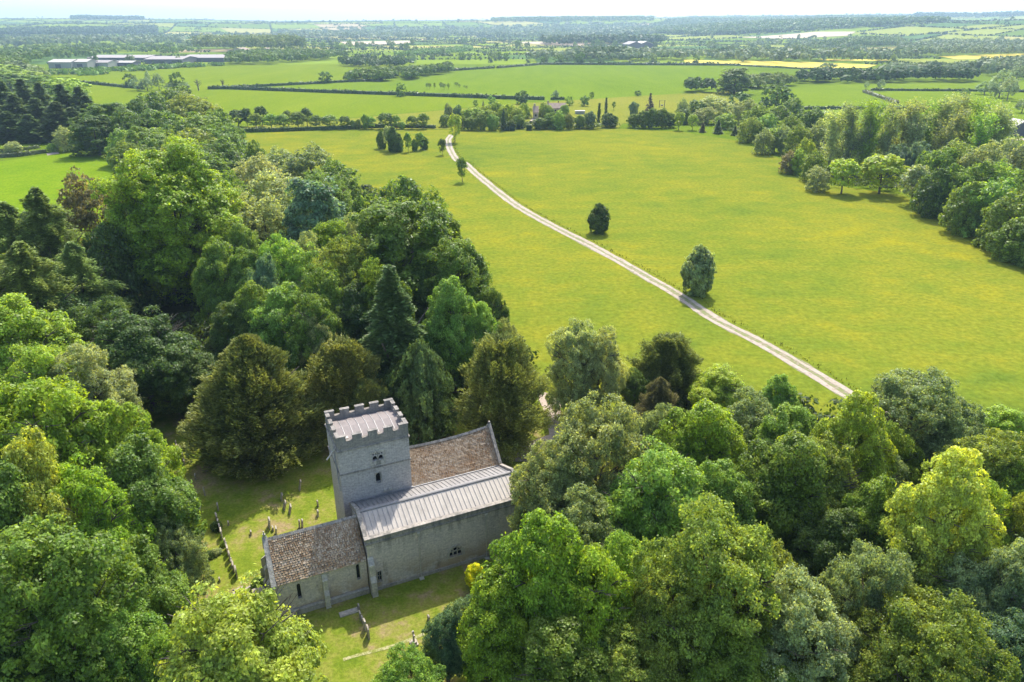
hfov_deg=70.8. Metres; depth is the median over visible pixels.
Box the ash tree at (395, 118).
[392,115,400,128]
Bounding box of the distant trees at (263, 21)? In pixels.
[0,16,1014,36]
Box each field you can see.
[0,15,1023,63]
[0,15,1023,63]
[0,16,1023,63]
[0,152,124,242]
[5,21,649,52]
[13,16,1023,63]
[51,63,423,89]
[77,15,1023,50]
[80,84,534,124]
[234,65,765,101]
[244,91,739,129]
[341,41,410,44]
[522,42,590,45]
[684,60,874,67]
[744,32,853,38]
[758,82,1023,141]
[822,59,887,60]
[940,53,1023,58]
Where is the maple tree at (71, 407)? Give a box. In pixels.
[0,371,131,482]
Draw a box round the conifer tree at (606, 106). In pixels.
[604,97,607,113]
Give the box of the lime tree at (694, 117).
[688,114,698,129]
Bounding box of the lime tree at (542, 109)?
[538,102,550,117]
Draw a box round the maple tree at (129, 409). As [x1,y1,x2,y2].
[74,399,190,505]
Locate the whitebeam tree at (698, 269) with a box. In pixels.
[680,244,716,297]
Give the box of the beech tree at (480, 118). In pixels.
[472,113,486,129]
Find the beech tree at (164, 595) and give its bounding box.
[89,530,197,628]
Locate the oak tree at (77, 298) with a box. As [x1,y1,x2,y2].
[22,272,104,330]
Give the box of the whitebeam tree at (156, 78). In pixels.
[151,73,164,89]
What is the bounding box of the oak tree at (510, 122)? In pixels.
[507,119,516,129]
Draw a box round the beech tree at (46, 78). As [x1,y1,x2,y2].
[10,75,70,92]
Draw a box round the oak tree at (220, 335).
[202,301,256,363]
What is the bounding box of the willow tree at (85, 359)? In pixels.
[46,341,144,422]
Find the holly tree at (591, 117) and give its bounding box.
[584,111,596,128]
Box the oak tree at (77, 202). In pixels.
[54,164,126,262]
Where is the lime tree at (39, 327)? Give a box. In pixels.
[0,293,96,393]
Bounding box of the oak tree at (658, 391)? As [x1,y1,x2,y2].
[630,377,680,427]
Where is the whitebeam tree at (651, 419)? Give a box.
[622,402,676,492]
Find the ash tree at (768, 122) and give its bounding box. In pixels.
[751,113,780,141]
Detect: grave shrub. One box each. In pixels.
[203,550,215,559]
[209,520,222,531]
[211,548,218,557]
[219,541,227,547]
[250,577,263,590]
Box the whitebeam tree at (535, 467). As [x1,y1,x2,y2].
[506,429,597,533]
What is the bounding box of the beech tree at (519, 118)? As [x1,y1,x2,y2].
[513,114,524,127]
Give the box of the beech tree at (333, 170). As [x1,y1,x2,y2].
[313,157,361,192]
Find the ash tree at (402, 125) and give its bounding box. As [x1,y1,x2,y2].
[398,121,404,128]
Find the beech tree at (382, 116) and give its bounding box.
[376,112,392,128]
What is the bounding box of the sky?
[0,0,1023,20]
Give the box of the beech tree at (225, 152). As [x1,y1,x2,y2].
[198,138,244,179]
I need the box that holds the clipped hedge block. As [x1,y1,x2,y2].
[526,125,531,130]
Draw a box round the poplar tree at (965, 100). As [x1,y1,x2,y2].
[943,90,978,145]
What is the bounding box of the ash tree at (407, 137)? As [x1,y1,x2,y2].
[403,132,411,151]
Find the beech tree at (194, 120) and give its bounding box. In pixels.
[168,111,224,136]
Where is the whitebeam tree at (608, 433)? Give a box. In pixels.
[542,389,649,544]
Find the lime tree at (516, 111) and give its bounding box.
[510,107,525,118]
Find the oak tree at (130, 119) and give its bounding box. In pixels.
[106,106,158,142]
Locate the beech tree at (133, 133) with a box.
[117,125,173,159]
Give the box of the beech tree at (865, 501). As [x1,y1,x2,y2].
[822,472,912,590]
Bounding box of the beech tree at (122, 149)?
[100,140,155,178]
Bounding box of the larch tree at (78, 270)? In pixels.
[51,241,138,324]
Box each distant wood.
[0,24,157,34]
[0,33,185,45]
[0,41,194,57]
[0,48,52,69]
[46,61,224,75]
[70,14,145,19]
[189,33,306,47]
[224,46,349,61]
[277,25,470,37]
[337,54,407,65]
[343,61,453,79]
[393,44,473,54]
[462,21,658,36]
[490,15,654,21]
[524,46,737,60]
[540,32,669,43]
[574,44,630,57]
[652,14,950,34]
[683,76,716,89]
[706,35,867,50]
[733,45,922,61]
[737,72,797,86]
[794,66,930,81]
[812,35,907,46]
[878,58,983,70]
[896,37,1023,55]
[913,10,1023,16]
[928,64,980,78]
[977,55,1023,73]
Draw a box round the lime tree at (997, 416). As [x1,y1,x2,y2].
[981,404,1023,450]
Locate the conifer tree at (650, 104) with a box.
[645,93,653,110]
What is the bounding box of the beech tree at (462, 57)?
[457,51,465,59]
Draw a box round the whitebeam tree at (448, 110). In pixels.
[444,103,452,121]
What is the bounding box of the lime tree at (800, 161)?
[787,148,807,175]
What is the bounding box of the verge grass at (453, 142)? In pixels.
[452,134,857,388]
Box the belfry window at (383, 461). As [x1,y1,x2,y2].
[370,449,385,466]
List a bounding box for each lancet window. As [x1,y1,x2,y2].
[295,582,302,599]
[355,563,361,580]
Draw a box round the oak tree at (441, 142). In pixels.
[437,138,445,154]
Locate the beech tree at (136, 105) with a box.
[125,91,170,125]
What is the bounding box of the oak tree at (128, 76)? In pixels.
[122,73,135,84]
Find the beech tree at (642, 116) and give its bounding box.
[635,110,649,127]
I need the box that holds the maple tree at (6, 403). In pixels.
[0,390,77,452]
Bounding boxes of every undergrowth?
[88,166,539,364]
[496,121,620,128]
[623,391,1007,678]
[726,127,938,190]
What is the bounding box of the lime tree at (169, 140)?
[161,133,196,151]
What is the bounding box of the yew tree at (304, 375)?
[293,368,325,445]
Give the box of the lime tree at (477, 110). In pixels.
[471,107,483,117]
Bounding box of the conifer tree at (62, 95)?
[46,84,73,115]
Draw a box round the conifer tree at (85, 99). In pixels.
[75,95,97,130]
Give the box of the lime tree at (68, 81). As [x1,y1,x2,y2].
[41,78,91,96]
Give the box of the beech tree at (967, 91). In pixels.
[960,89,970,95]
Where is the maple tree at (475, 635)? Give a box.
[455,561,543,681]
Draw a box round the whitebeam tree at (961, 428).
[902,400,988,482]
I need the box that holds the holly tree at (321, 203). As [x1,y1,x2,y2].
[278,176,347,243]
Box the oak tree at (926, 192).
[908,168,952,218]
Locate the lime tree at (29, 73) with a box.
[5,70,48,84]
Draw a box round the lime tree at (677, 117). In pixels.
[673,112,684,129]
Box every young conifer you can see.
[698,122,706,132]
[712,119,723,133]
[731,126,738,135]
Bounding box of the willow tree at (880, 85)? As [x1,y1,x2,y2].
[877,79,886,90]
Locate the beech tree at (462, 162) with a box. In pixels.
[455,157,467,181]
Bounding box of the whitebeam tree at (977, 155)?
[950,139,1005,176]
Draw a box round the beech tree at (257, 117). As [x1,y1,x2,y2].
[247,113,262,127]
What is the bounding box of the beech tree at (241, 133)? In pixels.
[215,121,247,150]
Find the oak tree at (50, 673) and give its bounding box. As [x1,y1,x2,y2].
[0,589,85,681]
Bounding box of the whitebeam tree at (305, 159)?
[280,141,340,187]
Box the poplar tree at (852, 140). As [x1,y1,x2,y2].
[830,99,872,161]
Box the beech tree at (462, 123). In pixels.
[460,116,466,129]
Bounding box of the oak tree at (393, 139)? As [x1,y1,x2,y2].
[386,126,400,152]
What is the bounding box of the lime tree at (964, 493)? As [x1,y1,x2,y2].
[872,445,1007,591]
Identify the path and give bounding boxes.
[343,633,423,660]
[502,392,585,460]
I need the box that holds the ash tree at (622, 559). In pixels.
[604,528,665,620]
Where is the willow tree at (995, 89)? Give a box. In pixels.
[988,81,1007,96]
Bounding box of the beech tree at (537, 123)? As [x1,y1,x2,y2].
[532,117,548,129]
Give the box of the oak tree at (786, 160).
[778,149,800,173]
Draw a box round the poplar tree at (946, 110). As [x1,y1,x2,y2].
[924,92,967,150]
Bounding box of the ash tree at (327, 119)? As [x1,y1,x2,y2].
[321,114,337,125]
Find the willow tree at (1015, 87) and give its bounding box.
[999,76,1020,99]
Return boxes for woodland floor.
[93,182,531,400]
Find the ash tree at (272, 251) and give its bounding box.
[246,233,292,268]
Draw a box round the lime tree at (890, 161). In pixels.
[858,153,909,193]
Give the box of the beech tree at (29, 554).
[0,510,169,681]
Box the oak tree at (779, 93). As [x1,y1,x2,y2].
[758,83,796,109]
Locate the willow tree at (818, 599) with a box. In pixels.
[741,562,863,681]
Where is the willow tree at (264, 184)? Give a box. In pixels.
[243,167,302,235]
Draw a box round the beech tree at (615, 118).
[609,116,618,126]
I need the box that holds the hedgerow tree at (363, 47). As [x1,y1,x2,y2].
[360,42,366,49]
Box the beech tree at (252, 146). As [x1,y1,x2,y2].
[242,139,266,175]
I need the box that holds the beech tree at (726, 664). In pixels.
[684,610,805,681]
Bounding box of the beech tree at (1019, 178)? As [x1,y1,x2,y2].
[1000,168,1023,203]
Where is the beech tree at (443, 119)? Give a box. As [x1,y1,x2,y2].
[439,114,448,126]
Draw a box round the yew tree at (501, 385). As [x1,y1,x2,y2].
[453,328,561,463]
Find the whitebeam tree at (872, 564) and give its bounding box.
[811,538,921,677]
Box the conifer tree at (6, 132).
[0,111,24,143]
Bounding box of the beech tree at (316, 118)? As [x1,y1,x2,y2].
[308,115,321,125]
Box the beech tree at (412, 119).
[406,115,416,126]
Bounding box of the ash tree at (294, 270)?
[274,239,321,292]
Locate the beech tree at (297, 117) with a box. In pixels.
[288,111,306,126]
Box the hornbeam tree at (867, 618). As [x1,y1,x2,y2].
[792,606,909,681]
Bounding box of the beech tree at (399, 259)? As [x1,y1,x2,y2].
[382,241,411,276]
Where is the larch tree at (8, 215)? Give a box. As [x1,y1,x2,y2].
[0,201,60,276]
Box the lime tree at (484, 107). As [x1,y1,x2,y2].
[479,104,494,110]
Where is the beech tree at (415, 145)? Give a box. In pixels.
[411,138,418,150]
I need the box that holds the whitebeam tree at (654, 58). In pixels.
[649,53,656,62]
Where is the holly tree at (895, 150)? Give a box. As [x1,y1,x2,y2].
[877,143,914,181]
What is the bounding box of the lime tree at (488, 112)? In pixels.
[481,109,497,124]
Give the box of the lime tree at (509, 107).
[504,103,515,120]
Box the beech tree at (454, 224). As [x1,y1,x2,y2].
[413,212,463,277]
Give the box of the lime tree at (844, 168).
[827,158,863,193]
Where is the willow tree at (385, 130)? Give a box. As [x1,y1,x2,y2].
[382,125,389,143]
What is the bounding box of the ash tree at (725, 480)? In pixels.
[696,457,761,564]
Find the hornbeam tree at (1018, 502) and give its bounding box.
[1000,492,1023,557]
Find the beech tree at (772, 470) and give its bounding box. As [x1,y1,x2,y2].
[731,427,845,564]
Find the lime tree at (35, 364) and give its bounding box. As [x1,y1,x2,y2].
[0,342,100,416]
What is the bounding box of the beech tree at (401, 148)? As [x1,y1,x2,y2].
[397,135,403,151]
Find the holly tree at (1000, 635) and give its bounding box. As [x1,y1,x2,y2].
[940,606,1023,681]
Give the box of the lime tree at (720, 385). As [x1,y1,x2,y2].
[687,363,752,408]
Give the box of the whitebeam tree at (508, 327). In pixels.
[497,317,524,353]
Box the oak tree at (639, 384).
[619,367,650,409]
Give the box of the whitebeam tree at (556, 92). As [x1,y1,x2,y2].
[551,90,558,96]
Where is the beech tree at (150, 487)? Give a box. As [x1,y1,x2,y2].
[82,429,215,569]
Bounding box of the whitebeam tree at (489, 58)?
[488,52,493,62]
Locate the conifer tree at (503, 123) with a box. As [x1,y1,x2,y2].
[498,109,507,130]
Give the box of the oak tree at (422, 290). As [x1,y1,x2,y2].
[407,264,437,323]
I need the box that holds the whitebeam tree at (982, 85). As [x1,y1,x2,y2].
[975,81,994,94]
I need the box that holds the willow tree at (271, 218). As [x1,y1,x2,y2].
[238,191,288,260]
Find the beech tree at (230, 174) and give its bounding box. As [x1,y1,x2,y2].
[209,167,254,216]
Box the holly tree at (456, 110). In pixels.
[453,104,461,116]
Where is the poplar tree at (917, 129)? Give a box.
[894,109,934,153]
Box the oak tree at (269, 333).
[255,319,285,371]
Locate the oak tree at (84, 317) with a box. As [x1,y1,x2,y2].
[66,294,142,392]
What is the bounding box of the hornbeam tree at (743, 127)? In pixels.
[735,115,762,142]
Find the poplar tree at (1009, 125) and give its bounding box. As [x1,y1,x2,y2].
[989,106,1023,147]
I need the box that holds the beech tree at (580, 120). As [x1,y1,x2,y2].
[574,114,586,128]
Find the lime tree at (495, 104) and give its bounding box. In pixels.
[488,101,503,116]
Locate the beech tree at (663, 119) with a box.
[655,107,670,127]
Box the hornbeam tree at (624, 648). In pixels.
[571,619,687,681]
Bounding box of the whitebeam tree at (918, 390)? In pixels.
[844,366,988,477]
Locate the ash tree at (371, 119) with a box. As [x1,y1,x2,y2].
[367,116,375,128]
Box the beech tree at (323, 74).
[318,71,332,80]
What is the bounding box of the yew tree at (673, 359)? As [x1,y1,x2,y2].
[623,331,703,408]
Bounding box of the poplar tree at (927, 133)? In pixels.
[918,100,946,149]
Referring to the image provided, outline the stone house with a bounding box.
[544,100,565,112]
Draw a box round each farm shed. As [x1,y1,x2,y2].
[622,41,642,48]
[638,41,652,47]
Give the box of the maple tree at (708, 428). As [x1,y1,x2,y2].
[647,396,747,475]
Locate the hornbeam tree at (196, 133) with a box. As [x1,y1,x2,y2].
[156,128,220,154]
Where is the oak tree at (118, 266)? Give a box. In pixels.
[75,220,159,315]
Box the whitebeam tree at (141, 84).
[139,77,154,90]
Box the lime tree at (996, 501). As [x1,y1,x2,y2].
[933,474,1018,545]
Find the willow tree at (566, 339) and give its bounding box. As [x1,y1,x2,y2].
[544,317,607,425]
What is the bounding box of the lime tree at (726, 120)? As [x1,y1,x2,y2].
[713,113,737,128]
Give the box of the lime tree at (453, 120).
[447,114,461,138]
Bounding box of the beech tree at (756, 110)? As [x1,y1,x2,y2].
[740,103,774,126]
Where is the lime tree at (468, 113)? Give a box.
[460,108,475,120]
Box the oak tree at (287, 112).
[283,110,289,125]
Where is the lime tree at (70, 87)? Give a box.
[65,83,92,99]
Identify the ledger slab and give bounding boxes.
[339,607,358,617]
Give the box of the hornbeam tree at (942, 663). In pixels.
[902,646,984,681]
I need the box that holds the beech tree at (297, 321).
[274,289,351,372]
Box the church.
[260,398,521,617]
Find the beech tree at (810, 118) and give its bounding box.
[799,107,828,135]
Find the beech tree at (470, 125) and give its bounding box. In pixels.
[464,117,478,129]
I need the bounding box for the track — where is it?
[445,135,850,398]
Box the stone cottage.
[533,103,538,118]
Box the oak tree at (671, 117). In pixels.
[666,112,675,127]
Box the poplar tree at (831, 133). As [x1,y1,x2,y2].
[818,106,849,167]
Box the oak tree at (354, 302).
[330,278,373,343]
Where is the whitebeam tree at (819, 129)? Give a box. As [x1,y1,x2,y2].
[806,118,829,154]
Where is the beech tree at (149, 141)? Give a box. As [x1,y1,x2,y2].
[134,136,163,151]
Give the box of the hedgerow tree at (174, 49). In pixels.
[171,46,179,54]
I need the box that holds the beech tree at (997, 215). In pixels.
[970,188,1023,251]
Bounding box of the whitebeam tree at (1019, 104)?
[1013,99,1023,112]
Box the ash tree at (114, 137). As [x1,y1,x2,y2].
[104,128,139,167]
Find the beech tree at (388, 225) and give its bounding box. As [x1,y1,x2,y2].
[340,196,463,322]
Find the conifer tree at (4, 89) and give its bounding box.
[0,80,29,113]
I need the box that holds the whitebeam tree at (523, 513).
[511,481,560,532]
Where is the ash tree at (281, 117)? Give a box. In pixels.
[275,113,290,126]
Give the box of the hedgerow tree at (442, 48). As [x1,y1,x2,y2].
[440,46,445,53]
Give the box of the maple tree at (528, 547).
[469,507,598,671]
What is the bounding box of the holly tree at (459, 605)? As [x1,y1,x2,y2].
[437,593,490,677]
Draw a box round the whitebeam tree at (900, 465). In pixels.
[851,441,909,494]
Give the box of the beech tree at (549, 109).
[545,107,554,114]
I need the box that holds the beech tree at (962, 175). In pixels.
[928,163,984,217]
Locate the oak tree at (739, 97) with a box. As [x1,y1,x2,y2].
[728,92,750,110]
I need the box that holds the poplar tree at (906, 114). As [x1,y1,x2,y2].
[890,96,931,148]
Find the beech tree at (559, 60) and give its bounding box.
[552,54,563,62]
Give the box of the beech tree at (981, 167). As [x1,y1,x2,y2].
[959,160,1000,217]
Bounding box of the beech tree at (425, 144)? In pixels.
[418,136,428,149]
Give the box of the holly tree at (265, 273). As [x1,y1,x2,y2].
[245,252,280,295]
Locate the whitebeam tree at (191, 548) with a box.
[151,512,215,600]
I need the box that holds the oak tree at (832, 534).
[775,506,867,613]
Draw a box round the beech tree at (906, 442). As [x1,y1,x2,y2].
[882,419,925,485]
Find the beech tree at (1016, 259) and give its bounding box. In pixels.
[992,219,1022,262]
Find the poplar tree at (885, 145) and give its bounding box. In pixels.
[873,98,906,155]
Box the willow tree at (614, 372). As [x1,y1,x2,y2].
[571,325,629,413]
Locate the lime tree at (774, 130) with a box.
[768,127,786,146]
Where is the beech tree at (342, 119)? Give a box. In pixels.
[338,115,350,126]
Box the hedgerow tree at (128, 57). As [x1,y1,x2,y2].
[124,55,132,60]
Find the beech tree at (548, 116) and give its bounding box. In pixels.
[544,112,554,128]
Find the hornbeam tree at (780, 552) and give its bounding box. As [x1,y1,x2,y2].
[693,536,830,679]
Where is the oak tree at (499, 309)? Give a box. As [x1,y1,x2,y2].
[477,286,510,330]
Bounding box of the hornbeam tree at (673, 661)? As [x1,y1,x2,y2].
[621,564,719,681]
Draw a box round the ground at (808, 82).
[0,16,1023,419]
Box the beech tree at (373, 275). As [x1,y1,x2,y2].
[352,256,415,337]
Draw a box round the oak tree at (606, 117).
[601,113,614,127]
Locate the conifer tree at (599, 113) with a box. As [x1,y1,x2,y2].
[596,103,600,122]
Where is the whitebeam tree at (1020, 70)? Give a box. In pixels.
[1007,65,1023,78]
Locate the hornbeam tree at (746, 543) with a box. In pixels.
[626,487,790,681]
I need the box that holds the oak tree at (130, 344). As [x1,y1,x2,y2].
[89,304,206,411]
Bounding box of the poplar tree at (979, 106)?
[958,94,1001,153]
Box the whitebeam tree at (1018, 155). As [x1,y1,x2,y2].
[1003,145,1023,173]
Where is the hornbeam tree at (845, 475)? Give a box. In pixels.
[779,428,863,523]
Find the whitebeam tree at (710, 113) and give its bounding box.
[694,107,718,124]
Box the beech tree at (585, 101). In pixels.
[580,95,589,105]
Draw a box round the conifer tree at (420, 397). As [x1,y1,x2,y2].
[383,336,459,445]
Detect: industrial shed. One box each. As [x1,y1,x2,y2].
[48,59,77,67]
[73,59,96,67]
[87,55,163,61]
[95,60,118,66]
[117,61,140,65]
[144,56,196,63]
[187,54,234,61]
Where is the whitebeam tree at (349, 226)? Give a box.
[342,211,366,239]
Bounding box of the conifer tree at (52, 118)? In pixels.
[37,101,66,142]
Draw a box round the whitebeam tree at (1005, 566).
[955,534,1023,676]
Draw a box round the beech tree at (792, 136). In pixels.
[782,123,816,155]
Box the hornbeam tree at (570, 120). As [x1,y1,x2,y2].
[564,113,574,128]
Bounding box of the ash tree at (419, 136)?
[414,132,424,149]
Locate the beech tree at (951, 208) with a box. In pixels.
[935,181,994,236]
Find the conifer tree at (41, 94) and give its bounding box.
[28,82,52,113]
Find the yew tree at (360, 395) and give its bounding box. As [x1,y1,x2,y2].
[349,377,389,410]
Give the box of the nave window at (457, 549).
[448,546,463,558]
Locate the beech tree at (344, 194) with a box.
[303,169,353,223]
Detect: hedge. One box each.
[0,145,40,152]
[0,149,46,157]
[77,80,144,88]
[207,84,544,99]
[231,78,382,86]
[240,123,435,132]
[438,65,494,71]
[496,62,740,67]
[551,96,564,99]
[680,62,813,68]
[802,105,932,109]
[862,89,899,103]
[871,87,1023,91]
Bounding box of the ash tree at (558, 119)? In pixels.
[551,110,567,129]
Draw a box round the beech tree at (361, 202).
[347,195,405,228]
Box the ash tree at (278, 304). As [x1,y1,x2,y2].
[246,281,305,370]
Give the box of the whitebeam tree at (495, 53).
[493,50,497,60]
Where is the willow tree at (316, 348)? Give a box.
[294,309,337,372]
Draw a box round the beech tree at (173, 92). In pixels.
[147,86,200,122]
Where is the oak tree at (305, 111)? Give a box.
[300,107,312,125]
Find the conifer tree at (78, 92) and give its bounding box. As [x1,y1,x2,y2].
[66,86,92,109]
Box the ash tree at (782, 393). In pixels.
[755,374,802,417]
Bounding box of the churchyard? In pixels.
[138,390,614,681]
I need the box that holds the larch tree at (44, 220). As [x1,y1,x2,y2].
[9,186,133,302]
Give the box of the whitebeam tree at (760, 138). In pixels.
[751,127,774,154]
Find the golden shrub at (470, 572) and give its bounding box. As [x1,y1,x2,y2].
[464,562,484,588]
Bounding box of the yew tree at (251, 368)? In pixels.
[184,333,337,483]
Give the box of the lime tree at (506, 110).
[497,106,509,121]
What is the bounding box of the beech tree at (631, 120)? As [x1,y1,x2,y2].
[626,114,639,127]
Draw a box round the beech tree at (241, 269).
[224,245,259,302]
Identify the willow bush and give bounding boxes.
[1,141,22,152]
[45,143,59,152]
[51,125,76,152]
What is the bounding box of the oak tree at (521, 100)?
[515,90,528,103]
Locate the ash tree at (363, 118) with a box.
[360,114,368,128]
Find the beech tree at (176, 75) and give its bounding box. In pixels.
[168,72,184,88]
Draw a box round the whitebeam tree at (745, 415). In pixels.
[708,385,789,465]
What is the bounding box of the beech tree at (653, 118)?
[645,107,661,127]
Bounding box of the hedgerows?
[0,14,1023,64]
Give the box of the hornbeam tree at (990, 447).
[922,427,1023,521]
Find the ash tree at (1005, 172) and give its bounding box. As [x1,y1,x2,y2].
[981,158,1021,187]
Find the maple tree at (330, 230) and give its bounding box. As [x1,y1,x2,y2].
[305,218,352,262]
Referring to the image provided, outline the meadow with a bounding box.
[244,129,1023,416]
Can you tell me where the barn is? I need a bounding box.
[1000,118,1023,135]
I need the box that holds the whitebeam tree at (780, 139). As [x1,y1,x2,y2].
[769,123,794,154]
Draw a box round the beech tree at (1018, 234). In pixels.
[1010,220,1023,267]
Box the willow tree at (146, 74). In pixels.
[144,69,150,85]
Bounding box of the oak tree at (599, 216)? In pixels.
[587,202,610,234]
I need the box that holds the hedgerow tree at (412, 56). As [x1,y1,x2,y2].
[409,53,415,62]
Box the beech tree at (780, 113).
[768,105,792,126]
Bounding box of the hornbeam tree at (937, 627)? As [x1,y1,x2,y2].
[855,582,1022,681]
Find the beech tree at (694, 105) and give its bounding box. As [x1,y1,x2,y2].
[686,99,708,117]
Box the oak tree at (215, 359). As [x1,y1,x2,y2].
[191,355,218,402]
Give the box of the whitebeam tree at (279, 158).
[264,144,302,183]
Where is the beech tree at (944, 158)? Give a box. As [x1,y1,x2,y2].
[912,147,959,191]
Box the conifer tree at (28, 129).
[12,114,51,143]
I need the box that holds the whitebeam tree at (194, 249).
[188,210,231,265]
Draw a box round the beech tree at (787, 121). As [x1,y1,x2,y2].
[777,113,805,143]
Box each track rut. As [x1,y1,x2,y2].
[446,135,845,397]
[449,135,886,411]
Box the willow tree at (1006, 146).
[982,134,1023,168]
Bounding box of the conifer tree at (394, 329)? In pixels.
[358,264,458,428]
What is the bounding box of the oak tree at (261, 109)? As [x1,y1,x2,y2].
[254,105,267,124]
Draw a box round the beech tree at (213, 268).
[189,234,238,328]
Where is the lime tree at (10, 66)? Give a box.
[0,64,23,73]
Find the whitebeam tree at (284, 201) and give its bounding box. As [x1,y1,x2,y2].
[273,184,313,238]
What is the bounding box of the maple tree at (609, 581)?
[545,539,635,681]
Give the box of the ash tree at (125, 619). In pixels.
[66,591,169,681]
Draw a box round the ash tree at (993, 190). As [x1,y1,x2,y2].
[952,176,1022,240]
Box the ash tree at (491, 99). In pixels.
[488,95,495,103]
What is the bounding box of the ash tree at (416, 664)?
[371,641,445,681]
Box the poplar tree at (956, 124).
[930,106,974,158]
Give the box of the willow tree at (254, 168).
[231,151,284,204]
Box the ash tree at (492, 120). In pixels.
[486,114,498,129]
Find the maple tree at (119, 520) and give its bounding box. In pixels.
[42,449,162,571]
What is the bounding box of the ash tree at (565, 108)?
[560,104,569,115]
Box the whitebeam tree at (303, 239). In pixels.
[280,230,322,263]
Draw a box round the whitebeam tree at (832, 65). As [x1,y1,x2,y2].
[817,63,837,69]
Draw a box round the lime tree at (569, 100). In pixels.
[565,96,573,104]
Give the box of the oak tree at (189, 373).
[150,345,216,415]
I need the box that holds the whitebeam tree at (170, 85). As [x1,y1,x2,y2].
[163,81,175,89]
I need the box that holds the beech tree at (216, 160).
[189,147,234,180]
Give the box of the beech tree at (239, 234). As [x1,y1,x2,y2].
[221,221,262,260]
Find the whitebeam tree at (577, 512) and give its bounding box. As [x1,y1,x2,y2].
[544,482,632,568]
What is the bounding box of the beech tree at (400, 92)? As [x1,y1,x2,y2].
[396,83,406,96]
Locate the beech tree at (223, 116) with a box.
[200,108,236,128]
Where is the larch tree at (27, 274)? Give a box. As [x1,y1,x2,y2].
[0,240,97,345]
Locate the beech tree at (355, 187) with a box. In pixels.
[334,177,367,212]
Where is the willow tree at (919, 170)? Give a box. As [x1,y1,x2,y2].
[897,164,933,197]
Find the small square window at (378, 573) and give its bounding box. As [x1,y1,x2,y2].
[376,570,382,582]
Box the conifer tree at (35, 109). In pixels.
[22,98,53,130]
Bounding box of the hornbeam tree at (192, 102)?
[167,90,223,123]
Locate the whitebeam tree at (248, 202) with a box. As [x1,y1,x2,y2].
[226,185,270,240]
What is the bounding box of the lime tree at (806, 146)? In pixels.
[796,137,817,166]
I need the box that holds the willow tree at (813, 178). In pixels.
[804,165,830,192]
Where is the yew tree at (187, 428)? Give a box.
[170,370,277,475]
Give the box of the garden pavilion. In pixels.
[575,110,584,113]
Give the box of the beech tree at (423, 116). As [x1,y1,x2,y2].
[416,113,429,128]
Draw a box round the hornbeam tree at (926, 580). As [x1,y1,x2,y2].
[864,537,958,660]
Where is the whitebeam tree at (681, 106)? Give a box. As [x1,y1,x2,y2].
[674,97,690,113]
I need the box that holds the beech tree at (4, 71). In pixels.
[0,69,13,78]
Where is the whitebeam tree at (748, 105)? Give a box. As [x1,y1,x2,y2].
[731,97,758,125]
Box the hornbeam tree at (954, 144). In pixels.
[937,138,982,168]
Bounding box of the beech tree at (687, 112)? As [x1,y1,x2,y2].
[671,109,694,124]
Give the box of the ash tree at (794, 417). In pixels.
[744,402,817,477]
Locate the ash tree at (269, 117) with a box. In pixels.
[262,113,277,127]
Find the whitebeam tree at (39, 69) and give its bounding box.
[24,65,56,75]
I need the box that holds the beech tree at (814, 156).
[798,149,827,181]
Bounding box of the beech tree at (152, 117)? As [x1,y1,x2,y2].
[137,108,183,135]
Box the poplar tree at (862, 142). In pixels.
[850,114,884,165]
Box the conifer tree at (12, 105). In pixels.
[0,94,29,131]
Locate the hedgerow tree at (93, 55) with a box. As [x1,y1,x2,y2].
[89,52,98,59]
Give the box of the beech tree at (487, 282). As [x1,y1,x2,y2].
[453,263,493,304]
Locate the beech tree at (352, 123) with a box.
[350,120,355,128]
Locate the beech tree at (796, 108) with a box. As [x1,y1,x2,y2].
[781,97,804,119]
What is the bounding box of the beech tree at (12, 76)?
[0,73,33,89]
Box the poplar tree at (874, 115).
[853,96,894,162]
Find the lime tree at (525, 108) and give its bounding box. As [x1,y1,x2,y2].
[519,103,531,118]
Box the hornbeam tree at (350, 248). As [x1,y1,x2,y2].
[311,233,401,299]
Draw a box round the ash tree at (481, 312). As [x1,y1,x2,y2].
[457,300,501,378]
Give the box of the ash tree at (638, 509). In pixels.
[588,435,725,567]
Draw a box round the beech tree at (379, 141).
[376,130,385,148]
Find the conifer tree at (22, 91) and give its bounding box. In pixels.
[12,78,33,108]
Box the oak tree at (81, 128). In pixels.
[62,115,122,156]
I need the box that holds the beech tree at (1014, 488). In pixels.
[989,445,1023,526]
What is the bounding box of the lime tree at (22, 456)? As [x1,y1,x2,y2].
[0,422,94,535]
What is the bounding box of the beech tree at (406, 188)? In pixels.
[366,174,427,227]
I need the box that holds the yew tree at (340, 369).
[297,332,386,449]
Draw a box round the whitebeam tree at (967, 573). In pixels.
[926,549,1008,668]
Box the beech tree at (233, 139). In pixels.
[190,123,248,156]
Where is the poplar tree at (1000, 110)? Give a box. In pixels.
[971,100,1013,148]
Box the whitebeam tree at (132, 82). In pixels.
[127,78,142,90]
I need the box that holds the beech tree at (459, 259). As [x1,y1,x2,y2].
[423,236,493,355]
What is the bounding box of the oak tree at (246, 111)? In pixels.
[241,108,250,125]
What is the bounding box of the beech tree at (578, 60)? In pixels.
[575,52,584,62]
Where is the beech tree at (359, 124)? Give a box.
[355,119,361,128]
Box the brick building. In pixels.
[228,47,248,50]
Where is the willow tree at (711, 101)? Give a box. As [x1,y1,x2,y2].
[701,94,733,117]
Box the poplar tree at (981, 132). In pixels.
[961,109,1003,159]
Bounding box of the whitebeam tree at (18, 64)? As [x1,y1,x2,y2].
[0,60,33,69]
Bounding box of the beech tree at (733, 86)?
[715,68,756,93]
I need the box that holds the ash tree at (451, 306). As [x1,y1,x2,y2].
[421,275,491,392]
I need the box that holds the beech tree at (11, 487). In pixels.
[0,455,55,566]
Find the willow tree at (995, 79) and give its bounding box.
[988,69,1015,97]

